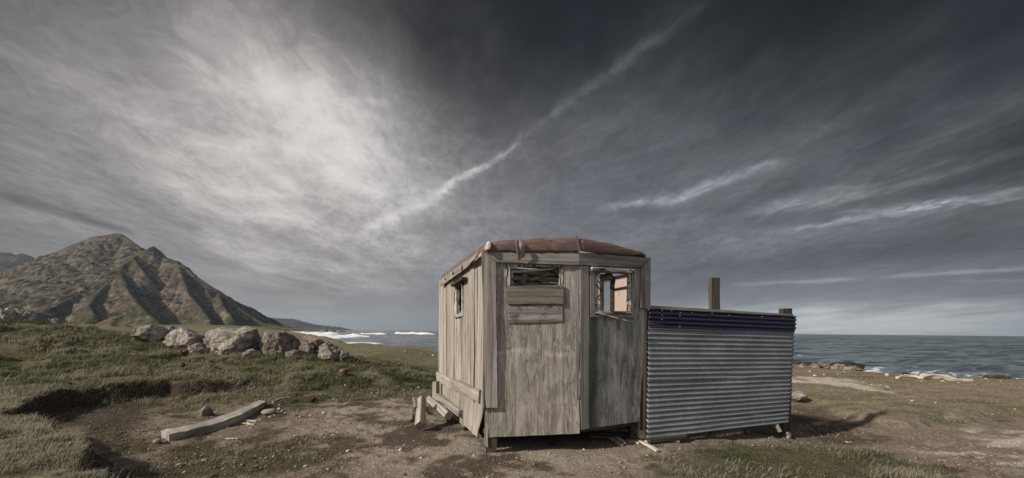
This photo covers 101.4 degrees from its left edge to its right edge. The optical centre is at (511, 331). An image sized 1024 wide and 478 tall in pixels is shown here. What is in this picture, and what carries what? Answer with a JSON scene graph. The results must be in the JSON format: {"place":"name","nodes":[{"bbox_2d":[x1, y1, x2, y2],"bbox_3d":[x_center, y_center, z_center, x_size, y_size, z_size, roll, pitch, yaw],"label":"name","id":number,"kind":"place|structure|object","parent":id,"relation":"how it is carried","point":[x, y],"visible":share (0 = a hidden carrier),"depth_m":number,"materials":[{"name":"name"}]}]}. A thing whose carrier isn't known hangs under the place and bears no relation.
{"place":"outdoors","nodes":[
{"label":"outdoors","id":0,"kind":"place"},
{"bbox_2d":[0,252,35,271],"bbox_3d":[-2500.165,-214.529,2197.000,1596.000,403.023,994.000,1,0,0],"label":"hill","id":1,"kind":"structure","parent":0,"point":[9,260],"depth_m":2126.32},
{"bbox_2d":[0,377,157,477],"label":"bank grass","id":2,"kind":"structure","parent":0,"point":[38,441],"depth_m":4.20,"materials":[{"name":"green plant"}]},
{"bbox_2d":[0,233,302,328],"bbox_3d":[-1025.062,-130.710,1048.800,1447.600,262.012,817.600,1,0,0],"label":"mountain","id":3,"kind":"structure","parent":0,"point":[120,278],"depth_m":925.59,"materials":[{"name":"stone"}]},
{"bbox_2d":[0,319,437,409],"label":"mound grass","id":4,"kind":"structure","parent":0,"point":[327,371],"depth_m":10.66,"materials":[{"name":"green plant"}]},
{"bbox_2d":[272,318,349,329],"bbox_3d":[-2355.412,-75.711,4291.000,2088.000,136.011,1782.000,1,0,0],"label":"headland","id":5,"kind":"structure","parent":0,"point":[293,323],"depth_m":4212.31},
{"bbox_2d":[0,322,1023,477],"bbox_3d":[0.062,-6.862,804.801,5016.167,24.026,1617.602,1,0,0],"label":"ground","id":6,"kind":"structure","parent":0,"point":[447,454],"depth_m":6.47,"materials":[{"name":"green plant"}]},
{"bbox_2d":[0,307,27,321],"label":"rock outcrop","id":7,"kind":"object","parent":6,"relation":"on","point":[10,314],"visible":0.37,"depth_m":35.71,"materials":[{"name":"grey stone"}]},
{"bbox_2d":[21,309,44,322],"bbox_3d":[-42.245,-0.280,36.877,1.658,3.420,1.714,1,0,1],"label":"rock outcrop","id":8,"kind":"object","parent":6,"relation":"on","point":[32,316],"visible":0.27,"depth_m":36.59,"materials":[{"name":"grey stone"}]},
{"bbox_2d":[45,318,63,324],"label":"rock outcrop","id":9,"kind":"object","parent":6,"relation":"on","point":[53,321],"visible":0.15,"depth_m":37.95,"materials":[{"name":"grey stone"}]},
{"bbox_2d":[97,457,126,475],"bbox_3d":[-4.261,1.435,4.390,0.538,0.131,0.240,1,0,26],"label":"black sheet scrap","id":10,"kind":"object","parent":6,"relation":"on","point":[105,462],"visible":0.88,"depth_m":4.42,"materials":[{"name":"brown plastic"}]},
{"bbox_2d":[96,319,131,326],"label":"earth hillock","id":11,"kind":"structure","parent":6,"relation":"on","point":[110,322],"depth_m":174.46,"materials":[{"name":"soil"}]},
{"bbox_2d":[130,324,168,343],"bbox_3d":[-11.762,0.114,13.624,0.984,0.694,0.733,1,0,-41],"label":"boulder","id":12,"kind":"object","parent":6,"relation":"on","point":[153,333],"visible":0.84,"depth_m":13.39,"materials":[{"name":"grey stone"}]},
{"bbox_2d":[153,439,161,443],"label":"rock","id":13,"kind":"object","parent":6,"relation":"on","point":[156,441],"visible":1,"depth_m":5.64,"materials":[{"name":"grey stone"}]},
{"bbox_2d":[178,348,189,355],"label":"rock","id":14,"kind":"object","parent":6,"relation":"on","point":[183,351],"visible":1,"depth_m":11.53,"materials":[{"name":"stone"}]},
{"bbox_2d":[163,327,205,348],"bbox_3d":[-10.437,0.360,13.732,1.450,1.006,1.246,1,0,6],"label":"boulder","id":15,"kind":"object","parent":6,"relation":"on","point":[181,337],"visible":0.41,"depth_m":13.28,"materials":[{"name":"grey stone"}]},
{"bbox_2d":[187,343,209,353],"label":"boulder","id":16,"kind":"object","parent":6,"relation":"on","point":[196,348],"visible":0.69,"depth_m":12.83,"materials":[{"name":"grey stone"}]},
{"bbox_2d":[199,405,212,416],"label":"rock","id":17,"kind":"object","parent":6,"relation":"on","point":[206,410],"visible":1,"depth_m":7.49,"materials":[{"name":"grey stone"}]},
{"bbox_2d":[0,319,424,477],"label":"dry stalks","id":18,"kind":"object","parent":6,"relation":"on","point":[43,431],"visible":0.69,"depth_m":7.62,"materials":[{"name":"green plant"}]},
{"bbox_2d":[161,400,265,440],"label":"bent beam","id":19,"kind":"structure","parent":6,"relation":"on","point":[214,424],"depth_m":6.53,"materials":[{"name":"grey wood"}]},
{"bbox_2d":[201,327,230,348],"bbox_3d":[-9.661,0.348,13.912,1.269,0.986,1.386,1,0,-35],"label":"boulder","id":20,"kind":"object","parent":6,"relation":"on","point":[206,340],"visible":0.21,"depth_m":13.38,"materials":[{"name":"grey stone"}]},
{"bbox_2d":[4,378,447,477],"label":"tufts","id":21,"kind":"object","parent":6,"relation":"on","point":[159,474],"visible":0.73,"depth_m":4.87,"materials":[{"name":"green plant"}]},
{"bbox_2d":[210,325,260,355],"bbox_3d":[-8.703,0.493,13.366,1.498,1.384,1.384,1,0,-33],"label":"boulder","id":22,"kind":"object","parent":6,"relation":"on","point":[228,341],"visible":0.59,"depth_m":12.85,"materials":[{"name":"grey stone"}]},
{"bbox_2d":[238,349,261,357],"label":"boulder","id":23,"kind":"object","parent":6,"relation":"on","point":[247,352],"visible":0.3,"depth_m":12.81,"materials":[{"name":"grey stone"}]},
{"bbox_2d":[261,409,275,414],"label":"rock","id":24,"kind":"object","parent":6,"relation":"on","point":[268,411],"visible":1,"depth_m":7.43,"materials":[{"name":"grey stone"}]},
{"bbox_2d":[258,331,300,354],"bbox_3d":[-7.419,0.553,13.601,0.990,1.117,1.329,1,0,35],"label":"boulder","id":25,"kind":"object","parent":6,"relation":"on","point":[270,342],"visible":0.65,"depth_m":13.14,"materials":[{"name":"grey stone"}]},
{"bbox_2d":[272,397,289,402],"bbox_3d":[-4.883,1.447,8.837,0.107,0.060,0.376,32,22,23],"label":"old stick","id":26,"kind":"object","parent":6,"relation":"on","point":[276,400],"visible":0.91,"depth_m":8.84,"materials":[{"name":"wood"}]},
{"bbox_2d":[278,396,315,402],"bbox_3d":[-4.567,1.466,8.922,0.694,0.072,0.370,-1,9,-5],"label":"rusty scrap","id":27,"kind":"object","parent":6,"relation":"on","point":[303,398],"visible":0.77,"depth_m":8.89,"materials":[{"name":"brown metal"}]},
{"bbox_2d":[285,349,309,356],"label":"boulder","id":28,"kind":"object","parent":6,"relation":"on","point":[294,352],"visible":0.51,"depth_m":12.88,"materials":[{"name":"grey stone"}]},
{"bbox_2d":[299,340,316,354],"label":"boulder","id":29,"kind":"object","parent":6,"relation":"on","point":[306,346],"visible":0.67,"depth_m":13.35,"materials":[{"name":"grey stone"}]},
{"bbox_2d":[303,335,324,349],"bbox_3d":[-6.407,0.395,13.725,0.787,0.528,0.654,1,0,12],"label":"boulder","id":30,"kind":"object","parent":6,"relation":"on","point":[316,342],"visible":0.59,"depth_m":13.48,"materials":[{"name":"grey stone"}]},
{"bbox_2d":[317,343,342,359],"bbox_3d":[-5.607,0.714,12.938,0.737,0.722,0.608,1,0,-23],"label":"boulder","id":31,"kind":"object","parent":6,"relation":"on","point":[330,351],"visible":0.68,"depth_m":12.74,"materials":[{"name":"grey stone"}]},
{"bbox_2d":[338,350,349,360],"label":"boulder","id":32,"kind":"object","parent":6,"relation":"on","point":[343,355],"visible":0.95,"depth_m":12.81,"materials":[{"name":"grey stone"}]},
{"bbox_2d":[339,368,349,373],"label":"rock","id":33,"kind":"object","parent":6,"relation":"on","point":[344,371],"visible":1,"depth_m":10.82,"materials":[{"name":"grey stone"}]},
{"bbox_2d":[408,417,414,422],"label":"rock","id":34,"kind":"object","parent":6,"relation":"on","point":[411,419],"visible":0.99,"depth_m":7.03,"materials":[{"name":"grey stone"}]},
{"bbox_2d":[410,411,415,418],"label":"rock","id":35,"kind":"object","parent":6,"relation":"on","point":[412,413],"visible":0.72,"depth_m":7.30,"materials":[{"name":"grey stone"}]},
{"bbox_2d":[410,404,415,411],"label":"rock","id":36,"kind":"object","parent":6,"relation":"on","point":[412,408],"visible":0.47,"depth_m":7.93,"materials":[{"name":"grey stone"}]},
{"bbox_2d":[415,396,426,429],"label":"squared beam","id":37,"kind":"structure","parent":6,"relation":"on","point":[420,419],"depth_m":6.54,"materials":[{"name":"grey wood"}]},
{"bbox_2d":[413,397,416,408],"bbox_3d":[-1.581,1.171,6.824,0.047,0.051,0.288,18,16,-24],"label":"broken board","id":38,"kind":"object","parent":37,"relation":"on","point":[414,403],"visible":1,"depth_m":6.80,"materials":[{"name":"grey wood"}]},
{"bbox_2d":[432,381,439,401],"bbox_3d":[-1.480,1.186,8.150,0.111,0.442,0.092,1,0,44],"label":"wooden stake","id":39,"kind":"object","parent":6,"relation":"on","point":[435,386],"visible":0.59,"depth_m":8.13,"materials":[{"name":"grey wood"}]},
{"bbox_2d":[426,395,452,419],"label":"squared beam","id":40,"kind":"structure","parent":6,"relation":"on","point":[440,408],"depth_m":6.83,"materials":[{"name":"grey wood"}]},
{"bbox_2d":[426,402,433,414],"bbox_3d":[-1.415,1.285,7.025,0.093,0.052,0.599,13,3,-23],"label":"broken board","id":41,"kind":"object","parent":40,"relation":"on","point":[429,410],"visible":0.67,"depth_m":6.85,"materials":[{"name":"brown wood"}]},
{"bbox_2d":[460,423,467,430],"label":"rock","id":42,"kind":"object","parent":6,"relation":"on","point":[463,427],"visible":0.46,"depth_m":6.49,"materials":[{"name":"grey stone"}]},
{"bbox_2d":[436,236,650,452],"bbox_3d":[0.143,0.212,7.326,2.518,2.907,4.251,1,0,-19],"label":"hut","id":43,"kind":"object","parent":6,"relation":"on","point":[526,352],"visible":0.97,"depth_m":5.41,"materials":[{"name":"grey wood"}]},
{"bbox_2d":[434,393,462,416],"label":"squared beam","id":44,"kind":"structure","parent":43,"relation":"attached to","point":[451,406],"depth_m":6.99,"materials":[{"name":"grey wood"}]},
{"bbox_2d":[450,277,466,317],"bbox_3d":[-0.825,-0.509,6.528,0.136,0.588,0.958,1,0,-19],"label":"side window frame","id":45,"kind":"structure","parent":43,"relation":"in","point":[460,281],"depth_m":6.78,"materials":[{"name":"paint"}]},
{"bbox_2d":[506,264,562,286],"bbox_3d":[0.280,-0.705,5.388,0.741,0.302,0.102,1,0,-6],"label":"window frame","id":46,"kind":"structure","parent":43,"relation":"in","point":[546,267],"depth_m":5.38,"materials":[{"name":"paint"}]},
{"bbox_2d":[589,267,635,322],"bbox_3d":[1.343,-0.482,5.598,0.719,0.728,0.108,1,0,-23],"label":"window frame","id":47,"kind":"structure","parent":43,"relation":"in","point":[594,272],"depth_m":5.52,"materials":[{"name":"grey wood"}]},
{"bbox_2d":[588,431,627,438],"bbox_3d":[1.399,1.508,6.094,0.578,0.082,0.102,2,0,-5],"label":"loose plank","id":48,"kind":"object","parent":6,"relation":"on","point":[603,435],"visible":0.89,"depth_m":6.05,"materials":[{"name":"brown wood"}]},
{"bbox_2d":[608,437,622,446],"bbox_3d":[1.430,1.541,5.995,0.053,0.029,0.598,1,3,-12],"label":"thin batten","id":49,"kind":"object","parent":6,"relation":"on","point":[612,439],"visible":0.72,"depth_m":5.84,"materials":[{"name":"wood"}]},
{"bbox_2d":[615,436,625,443],"bbox_3d":[1.517,1.530,6.029,0.054,0.030,0.507,0,3,-9],"label":"thin batten","id":50,"kind":"object","parent":6,"relation":"on","point":[618,438],"visible":0.7,"depth_m":5.90,"materials":[{"name":"wood"}]},
{"bbox_2d":[626,438,640,443],"bbox_3d":[1.701,1.547,5.891,0.050,0.030,0.226,1,1,-36],"label":"thin batten","id":51,"kind":"object","parent":6,"relation":"on","point":[633,441],"visible":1,"depth_m":5.87,"materials":[{"name":"beige wood"}]},
{"bbox_2d":[612,430,658,451],"bbox_3d":[1.742,1.534,5.904,0.110,0.030,1.000,0,2,-20],"label":"thin batten","id":52,"kind":"object","parent":6,"relation":"on","point":[648,445],"visible":0.69,"depth_m":5.67,"materials":[{"name":"beige wood"}]},
{"bbox_2d":[644,434,686,443],"bbox_3d":[2.174,1.510,5.928,0.603,0.072,0.142,-2,1,-16],"label":"sill timber","id":53,"kind":"object","parent":6,"relation":"on","point":[660,439],"visible":0.81,"depth_m":5.86,"materials":[{"name":"wood"}]},
{"bbox_2d":[637,278,796,438],"bbox_3d":[3.074,0.445,6.208,2.687,2.484,0.206,1,0,-14],"label":"corrugated iron fence","id":54,"kind":"object","parent":6,"relation":"on","point":[713,369],"visible":0.99,"depth_m":6.12,"materials":[{"name":"grey metal"}]},
{"bbox_2d":[743,426,752,434],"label":"rock","id":55,"kind":"object","parent":6,"relation":"on","point":[748,430],"visible":0.98,"depth_m":6.57,"materials":[{"name":"stone"}]},
{"bbox_2d":[785,432,791,438],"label":"rock","id":56,"kind":"object","parent":6,"relation":"on","point":[788,435],"visible":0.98,"depth_m":6.42,"materials":[{"name":"grey stone"}]},
{"bbox_2d":[637,438,961,477],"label":"front turf","id":57,"kind":"structure","parent":6,"relation":"on","point":[910,472],"depth_m":4.89,"materials":[{"name":"green plant"}]},
{"bbox_2d":[791,391,808,401],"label":"rock","id":58,"kind":"object","parent":6,"relation":"on","point":[798,396],"visible":0.8,"depth_m":9.48,"materials":[{"name":"grey stone"}]},
{"bbox_2d":[795,363,807,367],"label":"shore rock","id":59,"kind":"object","parent":6,"relation":"on","point":[803,365],"visible":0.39,"depth_m":19.51,"materials":[{"name":"beige stone"}]},
{"bbox_2d":[809,361,829,368],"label":"shore rock","id":60,"kind":"object","parent":6,"relation":"on","point":[822,364],"visible":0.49,"depth_m":19.23,"materials":[{"name":"beige stone"}]},
{"bbox_2d":[649,396,1017,477],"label":"dry stalks","id":61,"kind":"object","parent":6,"relation":"on","point":[800,466],"visible":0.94,"depth_m":4.80,"materials":[{"name":"beige plant"}]},
{"bbox_2d":[830,363,845,369],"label":"shore rock","id":62,"kind":"object","parent":6,"relation":"on","point":[838,366],"visible":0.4,"depth_m":18.80,"materials":[{"name":"grey stone"}]},
{"bbox_2d":[830,362,866,368],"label":"reef ledge","id":63,"kind":"object","parent":6,"relation":"on","point":[861,366],"visible":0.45,"depth_m":40.52,"materials":[{"name":"grey stone"}]},
{"bbox_2d":[842,366,863,370],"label":"shore rock","id":64,"kind":"object","parent":6,"relation":"on","point":[856,368],"visible":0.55,"depth_m":18.27,"materials":[{"name":"grey stone"}]},
{"bbox_2d":[791,367,1023,423],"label":"plain turf","id":65,"kind":"structure","parent":6,"relation":"on","point":[919,395],"depth_m":10.66,"materials":[{"name":"green plant"}]},
{"bbox_2d":[899,374,918,377],"bbox_3d":[13.288,1.508,14.065,0.569,0.077,0.172,-2,22,13],"label":"driftwood branch","id":66,"kind":"object","parent":6,"relation":"on","point":[906,375],"visible":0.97,"depth_m":14.07,"materials":[{"name":"beige wood"}]},
{"bbox_2d":[919,373,948,378],"bbox_3d":[13.986,1.500,13.864,0.944,0.184,0.253,2,29,2],"label":"driftwood log","id":67,"kind":"object","parent":6,"relation":"on","point":[932,376],"visible":0.93,"depth_m":13.83,"materials":[{"name":"beige wood"}]},
{"bbox_2d":[944,375,972,381],"bbox_3d":[14.230,1.525,13.392,0.162,0.118,0.883,-22,-2,4],"label":"driftwood log","id":68,"kind":"object","parent":6,"relation":"on","point":[950,378],"visible":0.97,"depth_m":13.39,"materials":[{"name":"beige wood"}]},
{"bbox_2d":[982,374,1011,378],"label":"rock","id":69,"kind":"object","parent":6,"relation":"on","point":[999,376],"visible":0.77,"depth_m":15.21,"materials":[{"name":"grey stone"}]},
{"bbox_2d":[0,0,1023,335],"label":"sky","id":70,"kind":"structure","parent":0,"point":[854,167],"materials":[{"name":"grey"}]},
{"bbox_2d":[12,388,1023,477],"bbox_3d":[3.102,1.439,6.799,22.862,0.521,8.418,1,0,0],"label":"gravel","id":71,"kind":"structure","parent":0,"point":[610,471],"depth_m":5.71,"materials":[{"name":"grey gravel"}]},
{"bbox_2d":[290,330,1023,378],"bbox_3d":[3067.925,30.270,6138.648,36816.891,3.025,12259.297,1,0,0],"label":"sea","id":72,"kind":"structure","parent":0,"point":[966,356],"depth_m":97.08,"materials":[{"name":"liquid"}]},
{"bbox_2d":[793,361,816,365],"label":"reef ledge","id":73,"kind":"object","parent":72,"relation":"in","point":[806,363],"visible":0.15,"depth_m":40.23,"materials":[{"name":"grey stone"}]}
]}

